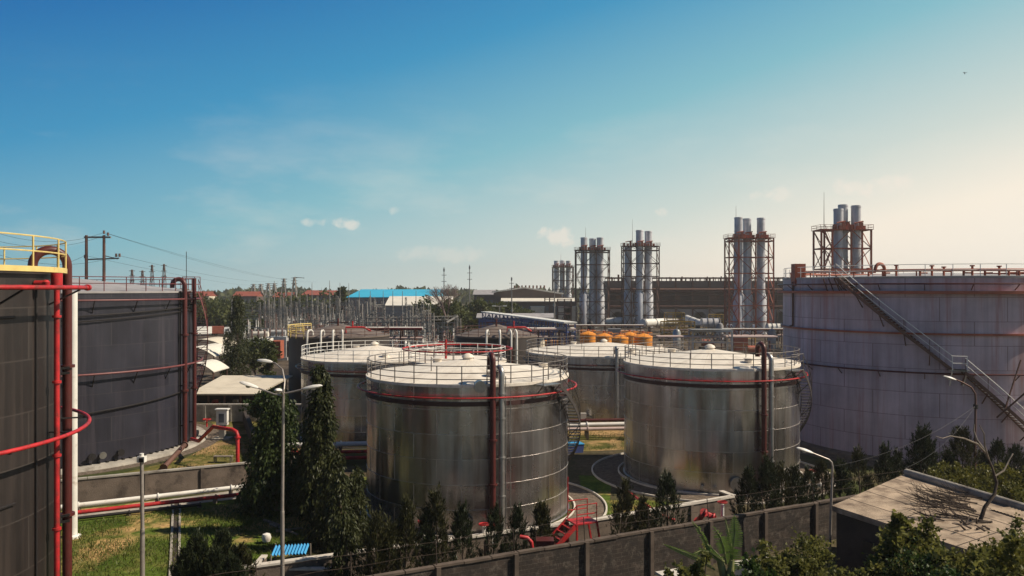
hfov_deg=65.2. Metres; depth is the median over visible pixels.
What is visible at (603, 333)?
orange tank
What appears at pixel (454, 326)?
gantry
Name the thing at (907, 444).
cable
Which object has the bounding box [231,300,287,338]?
gantry
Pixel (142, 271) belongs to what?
pylon
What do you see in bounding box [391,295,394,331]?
slim mast
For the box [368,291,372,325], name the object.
slim mast
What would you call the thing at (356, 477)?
drooping tree
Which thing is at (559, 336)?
pipe rack
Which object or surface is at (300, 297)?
tree
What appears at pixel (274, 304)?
slim mast
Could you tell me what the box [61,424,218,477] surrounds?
gravel bed
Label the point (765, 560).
bush
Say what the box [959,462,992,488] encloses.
bush
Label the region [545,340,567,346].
pump skid
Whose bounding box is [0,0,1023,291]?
sky
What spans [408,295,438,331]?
tree
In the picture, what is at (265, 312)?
gantry
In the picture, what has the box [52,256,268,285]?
power line
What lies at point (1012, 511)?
ribbed sheet
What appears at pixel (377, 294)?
warehouse
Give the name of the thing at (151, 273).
pylon
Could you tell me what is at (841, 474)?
cypress
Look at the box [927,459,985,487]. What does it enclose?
bush
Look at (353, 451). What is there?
pipeline
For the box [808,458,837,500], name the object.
cypress
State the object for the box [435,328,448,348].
circuit breaker
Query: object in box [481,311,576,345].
pipe gallery
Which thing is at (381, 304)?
gantry
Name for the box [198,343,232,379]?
canopy
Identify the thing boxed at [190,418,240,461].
hydrant pipe
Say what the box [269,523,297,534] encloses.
fallen branch
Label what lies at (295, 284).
pylon
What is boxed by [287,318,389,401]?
storage tank
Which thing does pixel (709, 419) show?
storage tank
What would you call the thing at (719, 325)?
pump skid
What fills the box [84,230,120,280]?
power pole
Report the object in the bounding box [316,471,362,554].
drooping tree
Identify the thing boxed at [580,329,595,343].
orange tank
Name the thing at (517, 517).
cypress
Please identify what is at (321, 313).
gantry
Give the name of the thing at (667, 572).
bush
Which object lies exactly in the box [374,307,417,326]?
gantry
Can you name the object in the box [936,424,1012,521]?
dead tree
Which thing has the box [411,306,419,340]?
gantry
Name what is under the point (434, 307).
tree
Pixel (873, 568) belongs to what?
bush
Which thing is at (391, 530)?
cypress
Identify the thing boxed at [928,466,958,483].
bush
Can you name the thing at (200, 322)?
tree
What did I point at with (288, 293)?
red roof house
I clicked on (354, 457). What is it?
pipeline
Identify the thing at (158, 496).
pipeline
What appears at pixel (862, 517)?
flat roof building
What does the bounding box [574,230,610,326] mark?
exhaust stacks
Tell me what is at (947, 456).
cypress
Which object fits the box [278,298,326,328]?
gantry
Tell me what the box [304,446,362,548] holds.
drooping tree
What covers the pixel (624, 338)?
orange tank
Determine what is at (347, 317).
gantry
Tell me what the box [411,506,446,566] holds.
cypress
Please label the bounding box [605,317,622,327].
duct
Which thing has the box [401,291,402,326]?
slim mast
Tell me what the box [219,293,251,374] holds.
drooping tree
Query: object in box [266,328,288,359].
transformer
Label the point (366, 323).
gantry
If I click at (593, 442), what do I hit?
grass verge
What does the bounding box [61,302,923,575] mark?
ground
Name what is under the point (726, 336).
pipe bridge
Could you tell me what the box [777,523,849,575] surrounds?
bush
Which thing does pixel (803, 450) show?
street lamp
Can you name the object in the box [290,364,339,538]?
drooping tree
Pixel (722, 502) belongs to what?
gate valve
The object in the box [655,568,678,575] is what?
pale slab
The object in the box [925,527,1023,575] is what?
bush
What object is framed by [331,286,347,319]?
tree
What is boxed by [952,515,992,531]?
twig heap
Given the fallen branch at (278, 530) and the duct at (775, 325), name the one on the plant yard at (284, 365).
the duct at (775, 325)
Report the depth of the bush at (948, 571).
22.82 m
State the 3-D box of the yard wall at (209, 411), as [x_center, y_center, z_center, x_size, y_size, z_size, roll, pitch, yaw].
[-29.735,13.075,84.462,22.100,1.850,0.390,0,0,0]
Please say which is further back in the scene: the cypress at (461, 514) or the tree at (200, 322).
the tree at (200, 322)
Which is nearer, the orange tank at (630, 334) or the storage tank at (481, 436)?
the storage tank at (481, 436)
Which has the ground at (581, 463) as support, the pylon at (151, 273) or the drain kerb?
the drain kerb
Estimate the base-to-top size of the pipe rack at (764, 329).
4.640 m
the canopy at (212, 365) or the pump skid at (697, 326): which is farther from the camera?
the pump skid at (697, 326)
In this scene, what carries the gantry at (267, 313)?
on the plant yard at (284, 365)
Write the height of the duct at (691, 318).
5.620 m
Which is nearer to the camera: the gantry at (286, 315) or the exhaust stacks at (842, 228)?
the exhaust stacks at (842, 228)
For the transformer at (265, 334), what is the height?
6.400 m
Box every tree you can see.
[197,293,226,306]
[197,296,251,325]
[197,304,219,326]
[209,309,249,327]
[217,298,263,314]
[218,331,236,376]
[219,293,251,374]
[233,387,304,519]
[235,432,273,507]
[238,335,282,374]
[238,386,288,418]
[242,298,275,316]
[243,312,263,332]
[255,341,277,374]
[258,290,294,322]
[278,293,321,316]
[284,449,322,520]
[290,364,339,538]
[304,287,336,318]
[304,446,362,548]
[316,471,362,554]
[321,512,369,575]
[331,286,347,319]
[347,464,378,545]
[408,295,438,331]
[419,303,455,337]
[425,285,462,334]
[432,298,473,338]
[462,297,498,330]
[488,300,508,312]
[504,301,523,312]
[519,306,534,312]
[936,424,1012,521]
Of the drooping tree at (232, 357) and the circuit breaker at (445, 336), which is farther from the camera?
the circuit breaker at (445, 336)
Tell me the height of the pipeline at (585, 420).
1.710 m
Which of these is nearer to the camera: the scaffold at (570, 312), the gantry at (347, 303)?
the gantry at (347, 303)
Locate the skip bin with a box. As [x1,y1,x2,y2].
[568,441,583,453]
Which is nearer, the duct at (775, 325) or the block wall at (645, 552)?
the block wall at (645, 552)
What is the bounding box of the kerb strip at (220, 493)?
[78,490,239,515]
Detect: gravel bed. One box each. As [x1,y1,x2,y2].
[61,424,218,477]
[352,484,605,538]
[593,454,834,501]
[800,446,922,471]
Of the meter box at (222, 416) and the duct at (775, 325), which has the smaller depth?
the meter box at (222, 416)
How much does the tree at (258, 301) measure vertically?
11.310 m
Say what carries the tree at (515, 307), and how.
on the plant yard at (284, 365)
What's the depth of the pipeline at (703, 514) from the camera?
44.21 m
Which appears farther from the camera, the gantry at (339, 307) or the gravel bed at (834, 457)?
the gantry at (339, 307)
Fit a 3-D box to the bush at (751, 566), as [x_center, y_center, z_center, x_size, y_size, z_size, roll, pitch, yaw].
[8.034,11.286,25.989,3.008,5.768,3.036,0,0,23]
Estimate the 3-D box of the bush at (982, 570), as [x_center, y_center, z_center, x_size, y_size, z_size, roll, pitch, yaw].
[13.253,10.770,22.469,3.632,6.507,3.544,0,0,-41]
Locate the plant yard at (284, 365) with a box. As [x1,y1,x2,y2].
[197,323,782,402]
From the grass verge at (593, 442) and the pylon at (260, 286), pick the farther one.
the pylon at (260, 286)
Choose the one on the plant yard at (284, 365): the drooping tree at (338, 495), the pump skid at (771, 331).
the pump skid at (771, 331)
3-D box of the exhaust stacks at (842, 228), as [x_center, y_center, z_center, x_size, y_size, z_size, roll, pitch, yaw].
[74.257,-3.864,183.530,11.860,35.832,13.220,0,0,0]
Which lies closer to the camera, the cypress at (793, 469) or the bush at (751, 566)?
the bush at (751, 566)
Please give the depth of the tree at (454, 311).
222.19 m
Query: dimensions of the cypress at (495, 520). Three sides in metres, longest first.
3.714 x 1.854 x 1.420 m
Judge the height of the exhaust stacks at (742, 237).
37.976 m
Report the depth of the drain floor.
46.11 m
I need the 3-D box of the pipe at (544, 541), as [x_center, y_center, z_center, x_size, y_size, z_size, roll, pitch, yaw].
[1.174,12.821,38.177,1.641,2.359,0.745,0,0,0]
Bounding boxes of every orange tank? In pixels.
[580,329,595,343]
[596,331,611,342]
[611,332,628,343]
[621,330,636,344]
[634,331,652,345]
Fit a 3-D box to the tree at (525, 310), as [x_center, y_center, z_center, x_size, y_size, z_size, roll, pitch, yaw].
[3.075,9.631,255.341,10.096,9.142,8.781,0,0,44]
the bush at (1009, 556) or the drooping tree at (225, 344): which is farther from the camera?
the drooping tree at (225, 344)
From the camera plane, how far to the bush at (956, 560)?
24.10 m
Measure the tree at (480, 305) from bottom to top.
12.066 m
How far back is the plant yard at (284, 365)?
201.10 m
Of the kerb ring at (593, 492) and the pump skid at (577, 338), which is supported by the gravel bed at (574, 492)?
the kerb ring at (593, 492)
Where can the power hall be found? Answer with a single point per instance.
(699, 299)
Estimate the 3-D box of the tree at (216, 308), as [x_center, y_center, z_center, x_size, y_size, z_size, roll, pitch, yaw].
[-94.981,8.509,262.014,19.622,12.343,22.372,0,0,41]
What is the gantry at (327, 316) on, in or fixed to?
on the plant yard at (284, 365)
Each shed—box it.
[197,375,292,403]
[385,296,453,331]
[473,290,495,303]
[476,313,553,334]
[501,298,574,322]
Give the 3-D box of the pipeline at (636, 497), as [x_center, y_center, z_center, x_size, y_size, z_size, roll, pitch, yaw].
[8.146,13.495,49.882,1.019,1.009,7.668,0,0,-13]
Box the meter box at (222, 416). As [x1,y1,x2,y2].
[211,408,232,439]
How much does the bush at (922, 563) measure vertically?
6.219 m
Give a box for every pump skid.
[537,334,544,346]
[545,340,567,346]
[567,329,585,340]
[587,319,602,334]
[607,328,620,335]
[659,331,671,340]
[670,326,691,349]
[688,325,706,338]
[699,338,721,348]
[714,321,732,340]
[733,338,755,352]
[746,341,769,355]
[766,326,780,350]
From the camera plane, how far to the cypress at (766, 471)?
46.55 m
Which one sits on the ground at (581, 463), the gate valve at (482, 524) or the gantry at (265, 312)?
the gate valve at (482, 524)
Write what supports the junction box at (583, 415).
on the ground at (581, 463)
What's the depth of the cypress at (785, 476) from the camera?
47.22 m
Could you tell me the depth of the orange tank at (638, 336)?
144.78 m
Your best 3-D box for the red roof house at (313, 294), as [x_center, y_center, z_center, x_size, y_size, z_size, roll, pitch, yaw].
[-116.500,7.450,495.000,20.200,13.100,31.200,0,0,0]
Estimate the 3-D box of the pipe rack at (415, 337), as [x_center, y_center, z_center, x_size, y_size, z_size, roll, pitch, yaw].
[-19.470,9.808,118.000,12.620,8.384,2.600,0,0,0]
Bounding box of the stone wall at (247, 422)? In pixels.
[243,410,254,443]
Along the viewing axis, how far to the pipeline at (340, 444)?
66.35 m
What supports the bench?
on the lawn strip at (239, 427)
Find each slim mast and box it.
[273,281,274,329]
[329,280,330,324]
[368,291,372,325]
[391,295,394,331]
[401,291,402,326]
[553,281,554,334]
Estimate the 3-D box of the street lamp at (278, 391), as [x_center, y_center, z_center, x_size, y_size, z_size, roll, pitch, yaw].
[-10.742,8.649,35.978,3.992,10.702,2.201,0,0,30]
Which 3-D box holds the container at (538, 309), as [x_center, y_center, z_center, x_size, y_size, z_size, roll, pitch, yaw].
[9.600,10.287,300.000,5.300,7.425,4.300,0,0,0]
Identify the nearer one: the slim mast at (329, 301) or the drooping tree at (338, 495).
the drooping tree at (338, 495)
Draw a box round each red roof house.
[199,291,217,301]
[234,291,263,303]
[273,292,295,303]
[302,290,337,300]
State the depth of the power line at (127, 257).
120.25 m
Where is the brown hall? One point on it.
(524, 292)
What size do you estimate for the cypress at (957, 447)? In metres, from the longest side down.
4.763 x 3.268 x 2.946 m
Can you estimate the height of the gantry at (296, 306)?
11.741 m
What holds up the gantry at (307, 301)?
on the plant yard at (284, 365)
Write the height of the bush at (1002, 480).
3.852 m
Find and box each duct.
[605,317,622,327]
[640,317,678,332]
[683,315,701,333]
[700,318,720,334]
[765,323,782,340]
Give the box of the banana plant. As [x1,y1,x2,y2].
[664,515,748,575]
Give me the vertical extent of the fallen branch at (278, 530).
0.180 m
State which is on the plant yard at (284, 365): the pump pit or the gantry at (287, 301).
the gantry at (287, 301)
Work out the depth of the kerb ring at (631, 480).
56.78 m
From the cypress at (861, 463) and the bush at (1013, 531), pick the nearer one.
the bush at (1013, 531)
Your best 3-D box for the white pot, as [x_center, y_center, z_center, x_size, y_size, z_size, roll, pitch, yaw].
[-13.524,13.705,44.051,0.540,0.550,0.526,0,0,0]
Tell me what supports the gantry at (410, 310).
on the plant yard at (284, 365)
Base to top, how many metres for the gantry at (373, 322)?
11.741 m
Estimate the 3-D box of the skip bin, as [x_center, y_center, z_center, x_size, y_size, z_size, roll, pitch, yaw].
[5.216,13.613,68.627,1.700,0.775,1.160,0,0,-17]
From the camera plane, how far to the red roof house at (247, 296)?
521.92 m
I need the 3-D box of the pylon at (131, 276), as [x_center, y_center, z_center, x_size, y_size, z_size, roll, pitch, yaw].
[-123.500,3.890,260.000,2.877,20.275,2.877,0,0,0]
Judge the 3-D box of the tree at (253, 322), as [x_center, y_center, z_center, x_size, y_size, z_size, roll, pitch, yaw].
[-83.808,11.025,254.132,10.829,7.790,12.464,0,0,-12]
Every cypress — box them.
[168,544,198,575]
[174,527,217,575]
[194,546,231,575]
[205,527,244,565]
[223,550,255,575]
[230,541,264,575]
[355,504,393,575]
[373,512,403,573]
[390,492,423,571]
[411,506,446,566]
[420,482,459,564]
[445,499,479,561]
[477,500,509,556]
[504,502,531,551]
[525,499,557,548]
[606,476,636,534]
[631,495,656,530]
[649,469,691,527]
[729,464,764,514]
[749,451,784,509]
[764,460,796,506]
[783,462,810,505]
[796,464,820,503]
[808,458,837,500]
[827,456,853,498]
[847,444,875,494]
[868,440,898,486]
[886,445,907,479]
[899,421,946,474]
[912,438,938,473]
[938,446,957,472]
[939,425,984,473]
[976,452,996,470]
[988,437,1011,469]
[998,442,1023,475]
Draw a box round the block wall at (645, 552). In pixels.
[210,468,912,575]
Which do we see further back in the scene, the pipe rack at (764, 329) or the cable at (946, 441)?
the pipe rack at (764, 329)
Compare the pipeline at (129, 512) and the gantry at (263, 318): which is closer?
the pipeline at (129, 512)
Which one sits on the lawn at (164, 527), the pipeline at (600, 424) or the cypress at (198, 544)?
the cypress at (198, 544)
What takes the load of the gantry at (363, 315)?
on the plant yard at (284, 365)
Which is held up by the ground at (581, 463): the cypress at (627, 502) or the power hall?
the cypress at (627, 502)
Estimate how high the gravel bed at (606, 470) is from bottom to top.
0.001 m
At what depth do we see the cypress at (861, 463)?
50.96 m
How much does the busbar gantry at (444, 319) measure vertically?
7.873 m
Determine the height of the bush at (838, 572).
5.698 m
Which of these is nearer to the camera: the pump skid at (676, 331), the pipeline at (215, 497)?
the pipeline at (215, 497)
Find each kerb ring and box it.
[360,482,606,543]
[591,452,835,504]
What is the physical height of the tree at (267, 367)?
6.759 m
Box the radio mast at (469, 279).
[467,265,471,301]
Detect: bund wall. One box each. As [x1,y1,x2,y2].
[61,457,294,504]
[243,490,735,575]
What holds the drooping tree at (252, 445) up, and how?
on the lawn at (164, 527)
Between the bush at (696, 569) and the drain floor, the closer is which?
the bush at (696, 569)
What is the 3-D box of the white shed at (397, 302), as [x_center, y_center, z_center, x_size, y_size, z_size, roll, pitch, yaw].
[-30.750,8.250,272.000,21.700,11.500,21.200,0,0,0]
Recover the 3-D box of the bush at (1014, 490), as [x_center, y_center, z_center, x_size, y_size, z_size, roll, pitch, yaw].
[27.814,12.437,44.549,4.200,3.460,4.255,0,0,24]
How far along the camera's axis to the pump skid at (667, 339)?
214.26 m
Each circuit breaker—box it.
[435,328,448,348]
[444,335,455,354]
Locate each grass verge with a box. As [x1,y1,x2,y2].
[568,431,623,450]
[579,475,676,514]
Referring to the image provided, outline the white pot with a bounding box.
[261,533,270,542]
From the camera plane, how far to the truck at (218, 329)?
239.10 m
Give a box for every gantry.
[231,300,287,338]
[232,297,273,335]
[240,312,280,332]
[258,302,290,330]
[266,299,318,329]
[268,295,299,319]
[269,305,305,327]
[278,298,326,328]
[282,297,323,325]
[283,302,313,326]
[289,296,323,322]
[295,302,325,314]
[295,308,341,332]
[305,295,338,322]
[310,304,347,328]
[316,297,352,322]
[320,303,354,324]
[331,307,373,325]
[335,297,368,321]
[336,296,374,318]
[336,313,393,346]
[337,298,385,325]
[340,310,389,346]
[348,304,384,325]
[356,300,412,334]
[359,304,434,347]
[364,302,429,347]
[366,315,458,339]
[372,297,382,330]
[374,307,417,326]
[403,313,460,348]
[405,297,445,321]
[407,310,457,354]
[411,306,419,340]
[415,304,422,335]
[420,300,430,347]
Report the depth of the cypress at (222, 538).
36.16 m
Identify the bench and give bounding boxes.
[213,455,233,462]
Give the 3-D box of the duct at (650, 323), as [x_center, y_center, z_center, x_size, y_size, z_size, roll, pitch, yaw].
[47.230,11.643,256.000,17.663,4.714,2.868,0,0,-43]
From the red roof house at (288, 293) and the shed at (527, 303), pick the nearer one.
the shed at (527, 303)
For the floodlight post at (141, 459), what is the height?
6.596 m
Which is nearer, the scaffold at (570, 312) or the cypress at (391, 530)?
the cypress at (391, 530)
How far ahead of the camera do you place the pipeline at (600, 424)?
75.01 m
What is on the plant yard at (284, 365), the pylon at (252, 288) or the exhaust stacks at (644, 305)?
the exhaust stacks at (644, 305)
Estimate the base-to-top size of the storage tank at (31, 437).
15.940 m
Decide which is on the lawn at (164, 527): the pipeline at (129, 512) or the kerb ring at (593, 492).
the pipeline at (129, 512)
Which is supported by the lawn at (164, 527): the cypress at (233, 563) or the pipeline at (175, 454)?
the cypress at (233, 563)
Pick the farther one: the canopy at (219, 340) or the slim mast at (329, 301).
the slim mast at (329, 301)
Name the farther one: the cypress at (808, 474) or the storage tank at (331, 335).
the storage tank at (331, 335)
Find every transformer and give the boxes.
[246,329,283,358]
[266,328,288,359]
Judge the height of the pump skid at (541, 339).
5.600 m
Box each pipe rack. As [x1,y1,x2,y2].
[370,327,423,349]
[523,327,575,345]
[567,324,643,333]
[721,328,782,347]
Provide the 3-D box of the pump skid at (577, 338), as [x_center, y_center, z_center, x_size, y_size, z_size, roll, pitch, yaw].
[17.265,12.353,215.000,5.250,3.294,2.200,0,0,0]
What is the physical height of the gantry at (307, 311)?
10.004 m
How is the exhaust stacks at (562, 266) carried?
on the ground at (581, 463)
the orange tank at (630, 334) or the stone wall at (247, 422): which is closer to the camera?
the stone wall at (247, 422)
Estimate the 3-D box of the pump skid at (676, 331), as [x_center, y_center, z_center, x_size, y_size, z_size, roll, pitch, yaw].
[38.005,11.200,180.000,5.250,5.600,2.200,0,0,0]
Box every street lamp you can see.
[239,359,321,575]
[797,447,833,551]
[943,376,977,466]
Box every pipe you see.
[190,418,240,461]
[519,535,553,547]
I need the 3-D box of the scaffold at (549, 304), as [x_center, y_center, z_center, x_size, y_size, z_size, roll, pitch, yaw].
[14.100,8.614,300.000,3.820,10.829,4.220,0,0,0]
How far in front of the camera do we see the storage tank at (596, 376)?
80.67 m
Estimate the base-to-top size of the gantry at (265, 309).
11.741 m
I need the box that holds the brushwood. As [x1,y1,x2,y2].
[894,474,981,520]
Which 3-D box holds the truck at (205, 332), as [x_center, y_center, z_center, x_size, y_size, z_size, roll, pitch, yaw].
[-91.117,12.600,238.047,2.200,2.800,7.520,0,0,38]
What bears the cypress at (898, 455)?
on the ground at (581, 463)
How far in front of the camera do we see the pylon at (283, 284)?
479.25 m
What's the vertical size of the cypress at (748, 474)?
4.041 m
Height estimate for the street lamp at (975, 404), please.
8.041 m
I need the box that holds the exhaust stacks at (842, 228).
[811,204,873,276]
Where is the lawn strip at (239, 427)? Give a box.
[125,422,300,472]
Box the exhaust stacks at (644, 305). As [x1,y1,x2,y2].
[620,222,659,327]
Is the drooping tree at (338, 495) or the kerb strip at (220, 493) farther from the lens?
the kerb strip at (220, 493)
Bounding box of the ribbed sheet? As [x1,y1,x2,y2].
[991,507,1023,518]
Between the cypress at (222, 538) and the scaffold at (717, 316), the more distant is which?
the scaffold at (717, 316)
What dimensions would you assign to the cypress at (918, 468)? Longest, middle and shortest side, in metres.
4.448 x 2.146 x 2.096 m
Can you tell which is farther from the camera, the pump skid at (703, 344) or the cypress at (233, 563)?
the pump skid at (703, 344)
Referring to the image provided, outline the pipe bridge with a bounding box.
[656,329,777,350]
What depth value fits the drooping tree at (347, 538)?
37.31 m
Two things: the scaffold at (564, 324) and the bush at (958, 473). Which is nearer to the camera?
the bush at (958, 473)
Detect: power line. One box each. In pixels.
[1,255,281,281]
[2,234,303,281]
[3,234,293,278]
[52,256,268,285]
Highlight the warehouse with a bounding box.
[346,289,447,325]
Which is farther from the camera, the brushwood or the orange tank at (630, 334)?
the orange tank at (630, 334)
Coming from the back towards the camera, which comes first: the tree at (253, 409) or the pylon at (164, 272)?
the pylon at (164, 272)
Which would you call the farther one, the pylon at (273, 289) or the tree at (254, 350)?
the pylon at (273, 289)
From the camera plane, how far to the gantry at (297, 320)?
164.00 m
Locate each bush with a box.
[663,559,683,575]
[672,540,711,575]
[728,547,779,575]
[734,538,814,575]
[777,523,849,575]
[811,556,845,575]
[816,548,929,575]
[862,509,949,571]
[879,536,970,575]
[918,543,1002,575]
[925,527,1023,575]
[926,558,960,575]
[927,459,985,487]
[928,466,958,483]
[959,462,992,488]
[961,552,1006,575]
[970,467,1023,490]
[970,512,1023,574]
[975,475,1023,500]
[990,461,1023,502]
[992,480,1023,502]
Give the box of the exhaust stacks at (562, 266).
[552,260,573,297]
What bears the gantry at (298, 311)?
on the plant yard at (284, 365)
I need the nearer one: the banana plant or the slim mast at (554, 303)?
the banana plant
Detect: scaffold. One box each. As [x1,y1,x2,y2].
[534,321,565,344]
[544,297,553,318]
[557,299,571,326]
[660,321,694,347]
[664,312,684,332]
[708,314,723,334]
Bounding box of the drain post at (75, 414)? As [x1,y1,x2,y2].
[72,291,79,539]
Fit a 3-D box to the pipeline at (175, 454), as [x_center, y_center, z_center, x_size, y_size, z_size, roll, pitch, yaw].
[-26.785,13.258,63.499,0.571,1.504,4.412,0,0,-2]
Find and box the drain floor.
[172,503,178,568]
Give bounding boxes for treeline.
[176,284,588,303]
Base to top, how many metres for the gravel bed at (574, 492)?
0.001 m
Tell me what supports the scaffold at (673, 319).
on the plant yard at (284, 365)
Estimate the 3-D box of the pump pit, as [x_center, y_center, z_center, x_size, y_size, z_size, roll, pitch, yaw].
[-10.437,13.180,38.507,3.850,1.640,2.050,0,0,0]
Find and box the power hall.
[603,275,788,323]
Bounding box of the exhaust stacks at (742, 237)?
[723,217,774,333]
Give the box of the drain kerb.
[169,498,180,575]
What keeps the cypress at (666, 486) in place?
on the ground at (581, 463)
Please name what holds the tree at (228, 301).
on the plant yard at (284, 365)
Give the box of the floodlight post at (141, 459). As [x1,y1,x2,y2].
[137,453,146,575]
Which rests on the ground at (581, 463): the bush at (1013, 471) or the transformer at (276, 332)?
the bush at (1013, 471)
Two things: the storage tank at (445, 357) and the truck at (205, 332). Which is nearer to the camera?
the storage tank at (445, 357)
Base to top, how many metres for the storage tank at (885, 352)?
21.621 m
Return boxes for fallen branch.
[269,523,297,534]
[276,527,301,532]
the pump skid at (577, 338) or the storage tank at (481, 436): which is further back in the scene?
the pump skid at (577, 338)
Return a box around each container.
[530,306,544,312]
[558,306,569,325]
[565,306,577,323]
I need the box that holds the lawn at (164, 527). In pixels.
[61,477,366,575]
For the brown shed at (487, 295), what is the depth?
380.00 m
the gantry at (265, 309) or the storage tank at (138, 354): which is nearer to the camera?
the storage tank at (138, 354)
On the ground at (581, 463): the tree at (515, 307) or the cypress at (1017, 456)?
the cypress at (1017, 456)
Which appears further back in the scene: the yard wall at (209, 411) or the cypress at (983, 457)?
the yard wall at (209, 411)
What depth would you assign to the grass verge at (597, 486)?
56.07 m
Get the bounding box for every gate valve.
[478,522,492,546]
[717,500,727,516]
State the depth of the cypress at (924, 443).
52.93 m
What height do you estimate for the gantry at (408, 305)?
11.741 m
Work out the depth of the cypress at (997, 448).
56.63 m
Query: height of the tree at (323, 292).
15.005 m
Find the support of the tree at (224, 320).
on the plant yard at (284, 365)
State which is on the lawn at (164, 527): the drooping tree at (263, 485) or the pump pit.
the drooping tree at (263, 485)
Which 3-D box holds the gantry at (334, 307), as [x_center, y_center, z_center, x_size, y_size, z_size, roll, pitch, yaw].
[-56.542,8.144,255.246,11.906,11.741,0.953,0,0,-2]
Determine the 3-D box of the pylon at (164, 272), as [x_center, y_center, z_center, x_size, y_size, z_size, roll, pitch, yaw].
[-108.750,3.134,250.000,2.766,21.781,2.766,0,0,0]
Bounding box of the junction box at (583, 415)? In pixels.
[581,413,585,422]
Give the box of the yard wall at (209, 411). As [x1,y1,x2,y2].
[197,404,300,421]
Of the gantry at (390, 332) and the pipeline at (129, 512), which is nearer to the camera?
the pipeline at (129, 512)
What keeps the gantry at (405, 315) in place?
on the plant yard at (284, 365)
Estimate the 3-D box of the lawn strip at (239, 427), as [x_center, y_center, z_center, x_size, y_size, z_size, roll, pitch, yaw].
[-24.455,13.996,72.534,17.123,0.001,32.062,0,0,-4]
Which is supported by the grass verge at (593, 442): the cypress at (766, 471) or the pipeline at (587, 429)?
the pipeline at (587, 429)
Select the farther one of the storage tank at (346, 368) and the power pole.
the power pole
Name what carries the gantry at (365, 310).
on the plant yard at (284, 365)
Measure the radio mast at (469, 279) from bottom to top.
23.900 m
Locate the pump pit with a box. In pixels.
[253,543,333,575]
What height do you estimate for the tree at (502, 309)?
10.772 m
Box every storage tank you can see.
[0,232,91,575]
[61,252,207,474]
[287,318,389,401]
[295,340,444,448]
[357,349,580,535]
[402,339,512,365]
[456,319,536,363]
[523,336,682,426]
[616,341,811,493]
[777,262,1023,469]
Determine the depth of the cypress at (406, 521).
37.00 m
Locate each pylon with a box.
[130,270,133,282]
[139,270,145,282]
[149,265,154,285]
[161,264,166,287]
[251,284,256,290]
[258,284,264,300]
[265,283,270,297]
[271,283,276,298]
[280,278,287,298]
[291,277,300,297]
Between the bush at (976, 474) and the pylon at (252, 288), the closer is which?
the bush at (976, 474)
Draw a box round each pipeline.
[61,484,243,509]
[61,502,201,520]
[78,493,238,514]
[160,441,187,469]
[289,441,366,455]
[293,449,366,452]
[322,456,366,459]
[568,422,623,437]
[568,426,623,439]
[569,418,623,435]
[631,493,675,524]
[693,508,715,520]
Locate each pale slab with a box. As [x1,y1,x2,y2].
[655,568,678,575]
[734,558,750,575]
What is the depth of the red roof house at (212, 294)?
485.15 m
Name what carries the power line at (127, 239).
attached to the power pole
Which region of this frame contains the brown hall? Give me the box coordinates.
[492,285,563,311]
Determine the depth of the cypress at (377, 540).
36.06 m
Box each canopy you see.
[197,337,236,361]
[197,359,228,380]
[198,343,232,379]
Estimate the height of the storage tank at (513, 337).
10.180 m
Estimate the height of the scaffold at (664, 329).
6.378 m
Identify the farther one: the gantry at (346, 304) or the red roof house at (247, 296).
the red roof house at (247, 296)
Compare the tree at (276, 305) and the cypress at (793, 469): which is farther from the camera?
the tree at (276, 305)
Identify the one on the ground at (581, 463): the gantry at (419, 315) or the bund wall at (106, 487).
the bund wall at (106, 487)
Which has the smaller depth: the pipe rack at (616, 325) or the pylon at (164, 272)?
the pipe rack at (616, 325)
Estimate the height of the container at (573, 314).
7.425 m
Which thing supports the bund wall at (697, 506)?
on the ground at (581, 463)
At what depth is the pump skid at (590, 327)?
224.35 m
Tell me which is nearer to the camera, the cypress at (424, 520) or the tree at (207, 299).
the cypress at (424, 520)
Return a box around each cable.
[836,406,974,465]
[906,407,974,467]
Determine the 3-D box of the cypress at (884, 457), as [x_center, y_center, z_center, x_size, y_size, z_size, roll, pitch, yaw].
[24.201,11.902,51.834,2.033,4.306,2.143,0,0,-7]
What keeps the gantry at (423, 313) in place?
on the plant yard at (284, 365)
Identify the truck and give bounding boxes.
[197,326,216,335]
[209,326,230,335]
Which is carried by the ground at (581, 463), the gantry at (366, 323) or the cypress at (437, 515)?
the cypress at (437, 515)
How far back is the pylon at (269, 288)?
619.20 m
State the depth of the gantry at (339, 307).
192.76 m
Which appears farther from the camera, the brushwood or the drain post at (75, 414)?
the drain post at (75, 414)
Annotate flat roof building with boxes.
[832,469,1023,575]
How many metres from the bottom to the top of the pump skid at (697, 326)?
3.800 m

